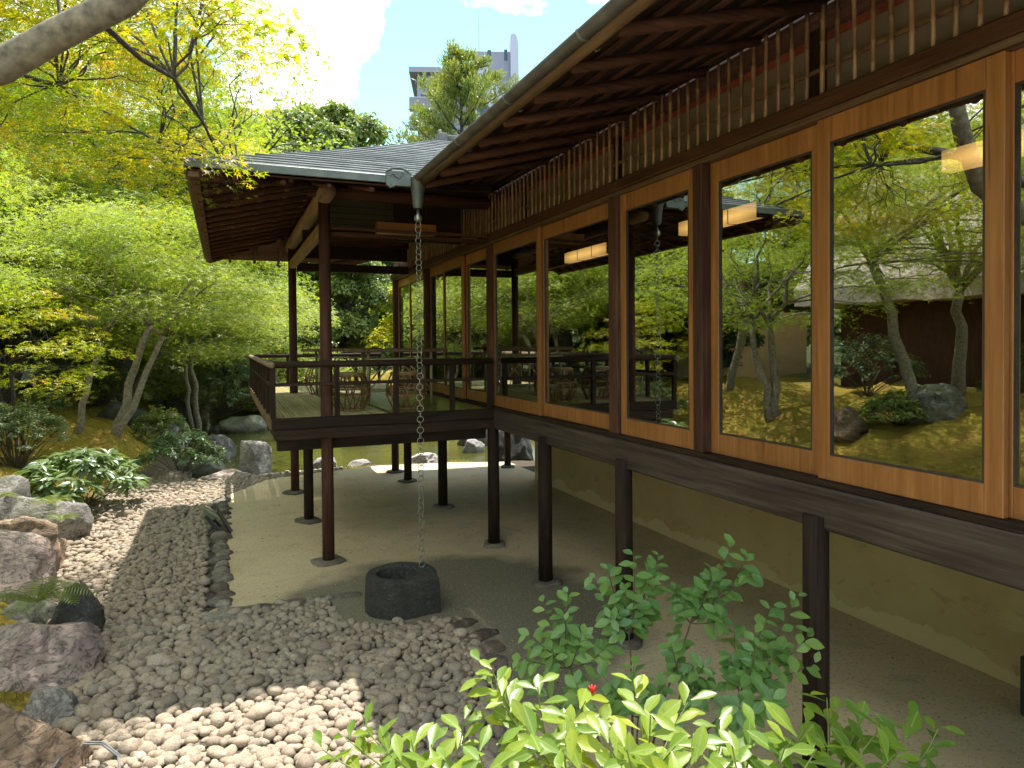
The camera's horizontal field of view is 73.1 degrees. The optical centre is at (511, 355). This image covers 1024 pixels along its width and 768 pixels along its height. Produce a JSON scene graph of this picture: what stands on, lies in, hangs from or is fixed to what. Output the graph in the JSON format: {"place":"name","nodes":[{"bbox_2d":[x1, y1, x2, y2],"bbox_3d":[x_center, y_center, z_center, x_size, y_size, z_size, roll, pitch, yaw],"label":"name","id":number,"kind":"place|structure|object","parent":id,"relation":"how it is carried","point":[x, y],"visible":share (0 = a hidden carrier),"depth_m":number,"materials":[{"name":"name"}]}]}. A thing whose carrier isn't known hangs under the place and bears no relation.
{"place":"outdoors","nodes":[
{"label":"outdoors","id":0,"kind":"place"},
{"bbox_2d":[0,0,608,343],"label":"sky","id":1,"kind":"structure","parent":0,"point":[372,46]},
{"bbox_2d":[0,352,684,711],"bbox_3d":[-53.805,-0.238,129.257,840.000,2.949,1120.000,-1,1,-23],"label":"ground","id":2,"kind":"structure","parent":0,"point":[151,471],"depth_m":13.13,"materials":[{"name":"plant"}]},
{"bbox_2d":[0,603,28,709],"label":"moss","id":3,"kind":"object","parent":2,"relation":"on","point":[15,689],"visible":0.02,"depth_m":4.28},
{"bbox_2d":[0,475,30,520],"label":"boulder","id":4,"kind":"object","parent":2,"relation":"on","point":[19,485],"visible":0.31,"depth_m":8.28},
{"bbox_2d":[0,153,47,297],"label":"maple tree","id":5,"kind":"object","parent":2,"relation":"on","point":[4,237],"visible":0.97,"depth_m":9.31,"materials":[{"name":"green plant"}]},
{"bbox_2d":[0,216,51,305],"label":"maple tree","id":6,"kind":"object","parent":2,"relation":"on","point":[1,263],"visible":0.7,"depth_m":10.66,"materials":[{"name":"green plant"}]},
{"bbox_2d":[0,306,57,360],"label":"broadleaf tree","id":7,"kind":"object","parent":2,"relation":"on","point":[3,343],"visible":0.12,"depth_m":22.58,"materials":[{"name":"green plant"}]},
{"bbox_2d":[0,529,58,602],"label":"boulder","id":8,"kind":"object","parent":2,"relation":"on","point":[25,557],"visible":0.52,"depth_m":5.99,"materials":[{"name":"stone"}]},
{"bbox_2d":[0,516,66,569],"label":"boulder","id":9,"kind":"object","parent":2,"relation":"on","point":[45,528],"visible":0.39,"depth_m":6.91,"materials":[{"name":"stone"}]},
{"bbox_2d":[44,513,75,521],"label":"fern","id":10,"kind":"object","parent":9,"relation":"on","point":[60,518],"visible":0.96,"depth_m":7.31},
{"bbox_2d":[0,399,74,469],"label":"azalea bush","id":11,"kind":"object","parent":2,"relation":"on","point":[30,418],"visible":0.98,"depth_m":10.48,"materials":[{"name":"green plant"}]},
{"bbox_2d":[0,145,83,307],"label":"maple tree","id":12,"kind":"object","parent":2,"relation":"on","point":[13,216],"visible":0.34,"depth_m":14.18,"materials":[{"name":"green plant"}]},
{"bbox_2d":[17,386,72,413],"bbox_3d":[-10.069,0.999,14.883,1.036,0.718,1.078,-1,1,-23],"label":"azalea bush","id":13,"kind":"object","parent":2,"relation":"on","point":[59,403],"visible":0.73,"depth_m":14.75,"materials":[{"name":"green plant"}]},
{"bbox_2d":[0,81,97,261],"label":"maple tree","id":14,"kind":"object","parent":2,"relation":"on","point":[15,141],"visible":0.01,"depth_m":18.21,"materials":[{"name":"green plant"}]},
{"bbox_2d":[22,685,78,725],"bbox_3d":[-2.826,2.178,4.204,0.335,0.314,0.289,-1,1,-23],"label":"boulder","id":15,"kind":"object","parent":2,"relation":"on","point":[51,705],"visible":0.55,"depth_m":4.16,"materials":[{"name":"stone"}]},
{"bbox_2d":[8,496,93,539],"bbox_3d":[-5.457,2.007,8.081,0.960,0.763,0.775,-1,1,-23],"label":"boulder","id":16,"kind":"object","parent":2,"relation":"on","point":[81,525],"visible":0.37,"depth_m":7.94,"materials":[{"name":"stone"}]},
{"bbox_2d":[28,494,74,505],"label":"fern","id":17,"kind":"object","parent":16,"relation":"on","point":[52,501],"visible":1,"depth_m":7.76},
{"bbox_2d":[0,621,103,692],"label":"boulder","id":18,"kind":"object","parent":2,"relation":"on","point":[33,656],"visible":0.81,"depth_m":4.61,"materials":[{"name":"stone"}]},
{"bbox_2d":[0,576,100,620],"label":"fern","id":19,"kind":"object","parent":18,"relation":"on","point":[35,600],"visible":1,"depth_m":5.07,"materials":[{"name":"plant"}]},
{"bbox_2d":[25,141,88,370],"bbox_3d":[-18.985,-3.933,28.577,6.065,10.374,6.604,0,1,34],"label":"broadleaf tree","id":20,"kind":"object","parent":2,"relation":"on","point":[30,361],"visible":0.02,"depth_m":28.98,"materials":[{"name":"green plant"}]},
{"bbox_2d":[0,166,119,308],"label":"maple tree","id":21,"kind":"object","parent":2,"relation":"on","point":[19,208],"visible":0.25,"depth_m":14.54,"materials":[{"name":"green plant"}]},
{"bbox_2d":[33,329,101,387],"bbox_3d":[-16.486,0.273,25.649,2.151,2.452,1.450,-1,1,-23],"label":"bush","id":22,"kind":"object","parent":2,"relation":"on","point":[64,364],"visible":0.34,"depth_m":25.07,"materials":[{"name":"plant"}]},
{"bbox_2d":[0,286,136,454],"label":"maple tree","id":23,"kind":"object","parent":2,"relation":"on","point":[10,366],"visible":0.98,"depth_m":11.07,"materials":[{"name":"green plant"}]},
{"bbox_2d":[0,24,147,280],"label":"maple tree","id":24,"kind":"object","parent":2,"relation":"on","point":[8,117],"visible":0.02,"depth_m":22.67,"materials":[{"name":"green plant"}]},
{"bbox_2d":[0,145,151,308],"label":"maple tree","id":25,"kind":"object","parent":2,"relation":"on","point":[83,202],"visible":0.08,"depth_m":16.43,"materials":[{"name":"green plant"}]},
{"bbox_2d":[48,583,105,631],"bbox_3d":[-3.374,2.053,5.386,0.369,0.597,0.502,-1,1,-5],"label":"boulder","id":26,"kind":"object","parent":2,"relation":"on","point":[87,608],"visible":0.41,"depth_m":5.27,"materials":[{"name":"stone"}]},
{"bbox_2d":[0,395,159,711],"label":"moss","id":27,"kind":"object","parent":2,"relation":"on","point":[108,433],"visible":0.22,"depth_m":12.68,"materials":[{"name":"plant"}]},
{"bbox_2d":[11,446,153,505],"bbox_3d":[-5.939,1.692,9.459,1.767,0.863,1.884,-1,1,-23],"label":"lance leaf shrub","id":28,"kind":"object","parent":2,"relation":"on","point":[81,465],"visible":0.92,"depth_m":9.18,"materials":[{"name":"plant"}]},
{"bbox_2d":[0,143,197,404],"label":"maple tree","id":29,"kind":"object","parent":2,"relation":"on","point":[16,340],"visible":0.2,"depth_m":16.47,"materials":[{"name":"green plant"}]},
{"bbox_2d":[74,368,153,407],"bbox_3d":[-10.460,0.943,18.198,1.844,1.194,1.857,-1,1,-23],"label":"bush","id":30,"kind":"object","parent":2,"relation":"on","point":[96,388],"visible":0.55,"depth_m":18.04,"materials":[{"name":"green plant"}]},
{"bbox_2d":[0,202,231,433],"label":"maple tree","id":31,"kind":"object","parent":2,"relation":"on","point":[79,427],"visible":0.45,"depth_m":13.88,"materials":[{"name":"green plant"}]},
{"bbox_2d":[78,294,159,376],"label":"broadleaf tree","id":32,"kind":"object","parent":2,"relation":"on","point":[109,363],"visible":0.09,"depth_m":23.78,"materials":[{"name":"green plant"}]},
{"bbox_2d":[96,401,149,434],"bbox_3d":[-9.403,1.718,16.744,1.158,1.202,0.889,-1,1,-3],"label":"boulder","id":33,"kind":"object","parent":2,"relation":"on","point":[110,410],"visible":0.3,"depth_m":16.50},
{"bbox_2d":[0,22,318,406],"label":"maple tree","id":34,"kind":"object","parent":2,"relation":"on","point":[127,363],"visible":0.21,"depth_m":19.21,"materials":[{"name":"green plant"}]},
{"bbox_2d":[129,405,190,448],"bbox_3d":[-7.800,1.582,15.193,1.271,1.013,1.545,0,1,5],"label":"bush","id":35,"kind":"object","parent":2,"relation":"on","point":[153,417],"visible":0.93,"depth_m":14.93,"materials":[{"name":"green plant"}]},
{"bbox_2d":[0,0,326,228],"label":"maple tree","id":36,"kind":"object","parent":2,"relation":"on","point":[40,41],"visible":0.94,"depth_m":5.24,"materials":[{"name":"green plant"}]},
{"bbox_2d":[144,369,183,404],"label":"bush","id":37,"kind":"object","parent":2,"relation":"on","point":[158,401],"visible":0.13,"depth_m":23.43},
{"bbox_2d":[0,187,336,437],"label":"maple tree","id":38,"kind":"object","parent":2,"relation":"on","point":[127,410],"visible":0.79,"depth_m":13.26,"materials":[{"name":"green plant"}]},
{"bbox_2d":[150,470,191,480],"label":"boulder","id":39,"kind":"object","parent":2,"relation":"on","point":[167,475],"visible":0.58,"depth_m":11.77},
{"bbox_2d":[155,413,190,452],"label":"bush","id":40,"kind":"object","parent":2,"relation":"on","point":[176,429],"visible":0.27,"depth_m":15.62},
{"bbox_2d":[152,345,198,382],"bbox_3d":[-16.474,0.609,33.903,2.940,2.250,2.512,-1,1,-23],"label":"bush","id":41,"kind":"object","parent":2,"relation":"on","point":[178,363],"visible":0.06,"depth_m":33.60,"materials":[{"name":"green plant"}]},
{"bbox_2d":[131,428,229,474],"bbox_3d":[-5.735,1.700,11.941,1.622,0.857,1.276,-1,1,-23],"label":"nandina bush","id":42,"kind":"object","parent":2,"relation":"on","point":[170,451],"visible":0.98,"depth_m":11.82,"materials":[{"name":"green plant"}]},
{"bbox_2d":[161,390,201,423],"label":"shrub","id":43,"kind":"object","parent":2,"relation":"on","point":[176,403],"visible":0.33,"depth_m":21.31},
{"bbox_2d":[57,261,313,435],"bbox_3d":[-8.109,-0.066,18.047,5.723,4.652,6.614,-1,1,-5],"label":"maple tree","id":44,"kind":"object","parent":2,"relation":"on","point":[193,351],"visible":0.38,"depth_m":17.32,"materials":[{"name":"green plant"}]},
{"bbox_2d":[73,107,305,371],"bbox_3d":[-13.156,-4.214,27.767,11.620,11.137,10.155,0,1,19],"label":"maple tree","id":45,"kind":"object","parent":2,"relation":"on","point":[183,205],"visible":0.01,"depth_m":26.44,"materials":[{"name":"green plant"}]},
{"bbox_2d":[0,299,392,364],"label":"wood","id":46,"kind":"object","parent":2,"relation":"on","point":[385,354],"depth_m":57.81,"materials":[{"name":"green plant"}]},
{"bbox_2d":[189,106,266,148],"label":"broadleaf tree","id":47,"kind":"object","parent":2,"relation":"on","point":[233,118],"depth_m":39.54,"materials":[{"name":"green plant"}]},
{"bbox_2d":[93,270,371,417],"bbox_3d":[-8.799,-0.057,23.089,8.689,5.700,7.847,-1,1,-23],"label":"maple tree","id":48,"kind":"object","parent":2,"relation":"on","point":[191,338],"visible":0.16,"depth_m":21.94,"materials":[{"name":"green plant"}]},
{"bbox_2d":[182,353,282,417],"bbox_3d":[-8.226,0.914,20.618,3.046,1.970,2.521,-1,1,-23],"label":"bush","id":49,"kind":"object","parent":2,"relation":"on","point":[224,410],"visible":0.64,"depth_m":20.30,"materials":[{"name":"green plant"}]},
{"bbox_2d":[127,22,351,424],"bbox_3d":[-6.376,-2.904,15.989,5.453,9.354,3.851,-1,1,-23],"label":"cherry tree","id":50,"kind":"object","parent":2,"relation":"on","point":[279,125],"visible":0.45,"depth_m":16.09,"materials":[{"name":"green plant"}]},
{"bbox_2d":[204,261,302,381],"bbox_3d":[-11.360,-1.550,29.799,4.541,5.999,4.576,0,1,43],"label":"broadleaf tree","id":51,"kind":"object","parent":2,"relation":"on","point":[260,265],"visible":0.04,"depth_m":28.91,"materials":[{"name":"green plant"}]},
{"bbox_2d":[238,440,271,474],"bbox_3d":[-4.609,2.026,12.355,0.586,1.026,0.446,-1,1,-13],"label":"boulder","id":52,"kind":"object","parent":2,"relation":"on","point":[255,457],"visible":0.75,"depth_m":12.23,"materials":[{"name":"stone"}]},
{"bbox_2d":[226,105,320,292],"bbox_3d":[-14.039,-6.978,40.717,7.945,15.348,8.243,-1,1,-23],"label":"broadleaf tree","id":53,"kind":"object","parent":2,"relation":"on","point":[300,124],"visible":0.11,"depth_m":39.59,"materials":[{"name":"green plant"}]},
{"bbox_2d":[251,294,337,381],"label":"broadleaf tree","id":54,"kind":"object","parent":2,"relation":"on","point":[316,340],"visible":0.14,"depth_m":25.52,"materials":[{"name":"green plant"}]},
{"bbox_2d":[46,466,546,767],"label":"gravel bed","id":55,"kind":"object","parent":2,"relation":"on","point":[172,679],"visible":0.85,"depth_m":4.82,"materials":[{"name":"gravel"}]},
{"bbox_2d":[1,596,56,623],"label":"boulder","id":56,"kind":"object","parent":55,"relation":"on","point":[42,612],"visible":0.34,"depth_m":5.62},
{"bbox_2d":[0,702,91,767],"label":"boulder","id":57,"kind":"object","parent":55,"relation":"on","point":[26,741],"visible":1,"depth_m":3.56,"materials":[{"name":"stone"}]},
{"bbox_2d":[52,741,120,767],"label":"cable loop","id":58,"kind":"object","parent":55,"relation":"on","point":[110,748],"visible":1,"depth_m":3.69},
{"bbox_2d":[200,469,249,480],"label":"boulder","id":59,"kind":"object","parent":55,"relation":"on","point":[229,474],"visible":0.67,"depth_m":11.67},
{"bbox_2d":[274,262,354,348],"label":"broadleaf tree","id":60,"kind":"object","parent":2,"relation":"on","point":[314,279],"visible":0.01,"depth_m":33.45,"materials":[{"name":"green plant"}]},
{"bbox_2d":[272,101,362,303],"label":"broadleaf tree","id":61,"kind":"object","parent":2,"relation":"on","point":[312,116],"visible":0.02,"depth_m":43.41,"materials":[{"name":"green plant"}]},
{"bbox_2d":[302,261,381,359],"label":"broadleaf tree","id":62,"kind":"object","parent":2,"relation":"on","point":[340,344],"visible":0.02,"depth_m":36.47,"materials":[{"name":"green plant"}]},
{"bbox_2d":[301,261,391,370],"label":"broadleaf tree","id":63,"kind":"object","parent":2,"relation":"on","point":[345,292],"visible":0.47,"depth_m":27.77,"materials":[{"name":"green plant"}]},
{"bbox_2d":[297,98,395,304],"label":"broadleaf tree","id":64,"kind":"object","parent":2,"relation":"on","point":[351,127],"visible":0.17,"depth_m":43.92,"materials":[{"name":"green plant"}]},
{"bbox_2d":[347,459,370,467],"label":"boulder","id":65,"kind":"object","parent":2,"relation":"on","point":[354,463],"visible":0.66,"depth_m":13.10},
{"bbox_2d":[361,286,392,357],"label":"broadleaf tree","id":66,"kind":"object","parent":2,"relation":"on","point":[384,334],"visible":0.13,"depth_m":26.43,"materials":[{"name":"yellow plant"}]},
{"bbox_2d":[282,458,472,472],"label":"shore grass","id":67,"kind":"structure","parent":2,"relation":"on","point":[361,466],"depth_m":12.92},
{"bbox_2d":[375,261,393,325],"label":"broadleaf tree","id":68,"kind":"object","parent":2,"relation":"on","point":[386,264],"visible":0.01,"depth_m":31.43,"materials":[{"name":"green plant"}]},
{"bbox_2d":[412,453,437,463],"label":"boulder","id":69,"kind":"object","parent":2,"relation":"on","point":[429,457],"visible":0.56,"depth_m":13.42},
{"bbox_2d":[391,37,520,143],"bbox_3d":[-2.684,-7.559,35.956,8.740,16.872,8.468,-1,1,-23],"label":"conifer tree","id":70,"kind":"object","parent":2,"relation":"on","point":[460,81],"visible":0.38,"depth_m":34.71,"materials":[{"name":"green plant"}]},
{"bbox_2d":[409,14,518,140],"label":"apartment tower","id":71,"kind":"structure","parent":2,"relation":"on","point":[507,62],"depth_m":147.83,"materials":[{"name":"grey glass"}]},
{"bbox_2d":[202,462,1023,767],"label":"paved apron","id":72,"kind":"object","parent":2,"relation":"on","point":[490,596],"visible":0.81,"depth_m":6.34,"materials":[{"name":"concrete"}]},
{"bbox_2d":[200,504,230,533],"bbox_3d":[-3.563,1.960,8.305,0.342,0.357,0.309,-1,1,-23],"label":"floodlight","id":73,"kind":"object","parent":72,"relation":"on","point":[209,515],"visible":0.84,"depth_m":8.20,"materials":[{"name":"green paint"}]},
{"bbox_2d":[184,129,500,567],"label":"veranda pavilion","id":74,"kind":"structure","parent":72,"relation":"on","point":[324,208],"depth_m":7.38,"materials":[{"name":"red wood"}]},
{"bbox_2d":[304,368,333,394],"bbox_3d":[-2.813,0.360,10.155,0.464,0.418,0.466,-1,1,-23],"label":"rattan stool","id":75,"kind":"object","parent":74,"relation":"on","point":[309,377],"visible":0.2,"depth_m":10.01,"materials":[{"name":"wicker"}]},
{"bbox_2d":[301,348,380,396],"bbox_3d":[-2.410,0.238,9.818,1.128,0.669,0.643,-1,1,-23],"label":"slab table","id":76,"kind":"object","parent":74,"relation":"on","point":[317,375],"visible":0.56,"depth_m":9.67,"materials":[{"name":"brown wood"}]},
{"bbox_2d":[332,372,370,410],"bbox_3d":[-1.791,0.396,7.623,0.447,0.418,0.448,0,1,41],"label":"chair","id":77,"kind":"object","parent":74,"relation":"on","point":[366,389],"visible":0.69,"depth_m":7.53,"materials":[{"name":"wicker"}]},
{"bbox_2d":[344,348,447,405],"bbox_3d":[-1.415,0.254,8.451,1.249,0.669,0.610,-1,1,-23],"label":"slab table","id":78,"kind":"object","parent":74,"relation":"on","point":[423,351],"visible":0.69,"depth_m":8.32,"materials":[{"name":"brown wood"}]},
{"bbox_2d":[375,203,435,236],"bbox_3d":[-1.184,-1.576,7.705,0.660,0.463,0.145,-1,1,-23],"label":"box lamp","id":79,"kind":"object","parent":74,"relation":"hanging from","point":[402,226],"visible":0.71,"depth_m":7.64,"materials":[{"name":"brown wood"}]},
{"bbox_2d":[385,371,426,409],"bbox_3d":[-1.190,0.388,7.765,0.459,0.418,0.461,-1,1,-23],"label":"rattan stool","id":80,"kind":"object","parent":74,"relation":"on","point":[404,386],"visible":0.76,"depth_m":7.65,"materials":[{"name":"wicker"}]},
{"bbox_2d":[411,177,424,567],"bbox_3d":[-0.803,0.236,6.006,0.152,3.528,0.153,-1,1,-23],"label":"rain chain","id":81,"kind":"object","parent":74,"relation":"hanging from","point":[417,189],"visible":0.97,"depth_m":5.99,"materials":[{"name":"grey metal"}]},
{"bbox_2d":[365,562,440,620],"bbox_3d":[-0.948,2.045,5.919,0.624,0.386,0.596,-1,1,-23],"label":"stone basin","id":82,"kind":"object","parent":72,"relation":"on","point":[407,590],"visible":0.94,"depth_m":5.70,"materials":[{"name":"stone"}]},
{"bbox_2d":[1020,655,1023,715],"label":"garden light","id":83,"kind":"object","parent":72,"relation":"on","point":[1022,685],"visible":1,"depth_m":4.00,"materials":[{"name":"black paint"}]},
{"bbox_2d":[312,649,965,767],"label":"glossy shrub","id":84,"kind":"object","parent":2,"relation":"on","point":[557,747],"visible":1,"depth_m":1.52,"materials":[{"name":"green plant"}]},
{"bbox_2d":[512,533,824,767],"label":"camellia shrub","id":85,"kind":"object","parent":2,"relation":"on","point":[746,670],"visible":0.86,"depth_m":3.10,"materials":[{"name":"green plant"}]},
{"bbox_2d":[316,0,1023,767],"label":"teahouse","id":86,"kind":"structure","parent":2,"relation":"on","point":[834,416],"depth_m":5.19,"materials":[{"name":"brown wood"}]},
{"bbox_2d":[398,277,409,384],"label":"sliding window","id":87,"kind":"structure","parent":86,"relation":"in","point":[403,284],"depth_m":11.78,"materials":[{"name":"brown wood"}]},
{"bbox_2d":[409,271,423,384],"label":"sliding window","id":88,"kind":"structure","parent":86,"relation":"in","point":[413,289],"depth_m":10.90,"materials":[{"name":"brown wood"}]},
{"bbox_2d":[430,264,443,393],"bbox_3d":[-1.042,-0.369,9.877,0.034,1.810,0.785,-1,1,-23],"label":"sliding window","id":89,"kind":"structure","parent":86,"relation":"in","point":[436,273],"depth_m":9.94,"materials":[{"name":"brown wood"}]},
{"bbox_2d":[443,255,465,398],"bbox_3d":[-0.764,-0.358,9.107,0.034,1.810,0.850,-1,1,-23],"label":"sliding window","id":90,"kind":"structure","parent":86,"relation":"in","point":[454,322],"depth_m":9.03,"materials":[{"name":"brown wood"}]},
{"bbox_2d":[466,248,486,402],"bbox_3d":[-0.388,-0.347,8.308,0.034,1.810,0.915,-1,1,-23],"label":"sliding window","id":91,"kind":"structure","parent":86,"relation":"in","point":[476,309],"depth_m":8.39,"materials":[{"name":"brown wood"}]},
{"bbox_2d":[493,227,542,415],"bbox_3d":[0.042,-0.331,7.171,0.034,1.810,1.215,-1,1,-23],"label":"sliding window","id":92,"kind":"structure","parent":86,"relation":"in","point":[517,259],"depth_m":7.08,"materials":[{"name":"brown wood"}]},
{"bbox_2d":[542,203,608,429],"bbox_3d":[0.563,-0.315,6.024,0.034,1.810,1.363,-1,1,-23],"label":"sliding window","id":93,"kind":"structure","parent":86,"relation":"in","point":[575,301],"depth_m":6.00,"materials":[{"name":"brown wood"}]},
{"bbox_2d":[620,168,693,449],"bbox_3d":[1.015,-0.298,4.836,0.034,1.810,0.911,-1,1,-23],"label":"sliding window","id":94,"kind":"structure","parent":86,"relation":"in","point":[633,204],"depth_m":5.05,"materials":[{"name":"brown wood"}]},
{"bbox_2d":[678,174,765,236],"bbox_3d":[2.028,-1.543,6.781,0.108,0.583,1.178,-1,1,-23],"label":"hanging lamp","id":95,"kind":"object","parent":86,"relation":"hanging from","point":[751,211],"visible":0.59,"depth_m":6.42,"materials":[{"name":"yellow paper"}]},
{"bbox_2d":[710,124,817,475],"bbox_3d":[1.433,-0.286,3.936,0.034,1.810,0.883,-1,1,-23],"label":"sliding window","id":96,"kind":"structure","parent":86,"relation":"in","point":[804,142],"depth_m":3.95,"materials":[{"name":"brown wood"}]},
{"bbox_2d":[818,50,1009,518],"bbox_3d":[1.740,-0.274,3.093,0.034,1.810,0.910,-1,1,-23],"label":"sliding window","id":97,"kind":"structure","parent":86,"relation":"in","point":[989,77],"depth_m":2.83,"materials":[{"name":"brown wood"}]},
{"bbox_2d":[940,100,1023,173],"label":"hanging lamp","id":98,"kind":"object","parent":86,"relation":"hanging from","point":[966,156],"visible":0.6,"depth_m":4.50,"materials":[{"name":"yellow paper"}]},
{"bbox_2d":[1008,47,1023,520],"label":"sliding window","id":99,"kind":"structure","parent":86,"relation":"in","point":[1015,489],"depth_m":2.67,"materials":[{"name":"brown wood"}]},
{"bbox_2d":[174,396,534,472],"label":"pond water","id":100,"kind":"structure","parent":0,"point":[346,456],"depth_m":15.76,"materials":[{"name":"liquid"}]},
{"bbox_2d":[179,454,226,477],"bbox_3d":[-5.746,2.092,12.830,0.858,0.495,0.552,-1,1,-23],"label":"boulder","id":101,"kind":"object","parent":100,"relation":"in","point":[208,468],"visible":0.45,"depth_m":12.67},
{"bbox_2d":[192,434,236,459],"bbox_3d":[-6.438,2.075,14.902,0.949,0.762,0.659,-1,1,-23],"label":"boulder","id":102,"kind":"object","parent":100,"relation":"in","point":[227,443],"visible":0.4,"depth_m":14.89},
{"bbox_2d":[208,424,220,433],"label":"boulder","id":103,"kind":"object","parent":100,"relation":"in","point":[215,429],"visible":0.51,"depth_m":19.15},
{"bbox_2d":[219,415,267,432],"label":"boulder","id":104,"kind":"object","parent":100,"relation":"in","point":[250,424],"visible":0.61,"depth_m":19.26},
{"bbox_2d":[313,457,336,469],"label":"boulder","id":105,"kind":"object","parent":100,"relation":"on","point":[317,463],"visible":0.33,"depth_m":12.87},
{"bbox_2d":[457,429,487,445],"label":"boulder","id":106,"kind":"object","parent":100,"relation":"in","point":[463,442],"visible":0.1,"depth_m":16.52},
{"bbox_2d":[462,439,484,452],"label":"boulder","id":107,"kind":"object","parent":100,"relation":"in","point":[473,446],"visible":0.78,"depth_m":15.43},
{"bbox_2d":[499,430,533,461],"bbox_3d":[0.060,1.845,14.220,0.846,1.067,0.866,-1,1,-23],"label":"boulder","id":108,"kind":"object","parent":100,"relation":"in","point":[521,449],"visible":0.52,"depth_m":13.98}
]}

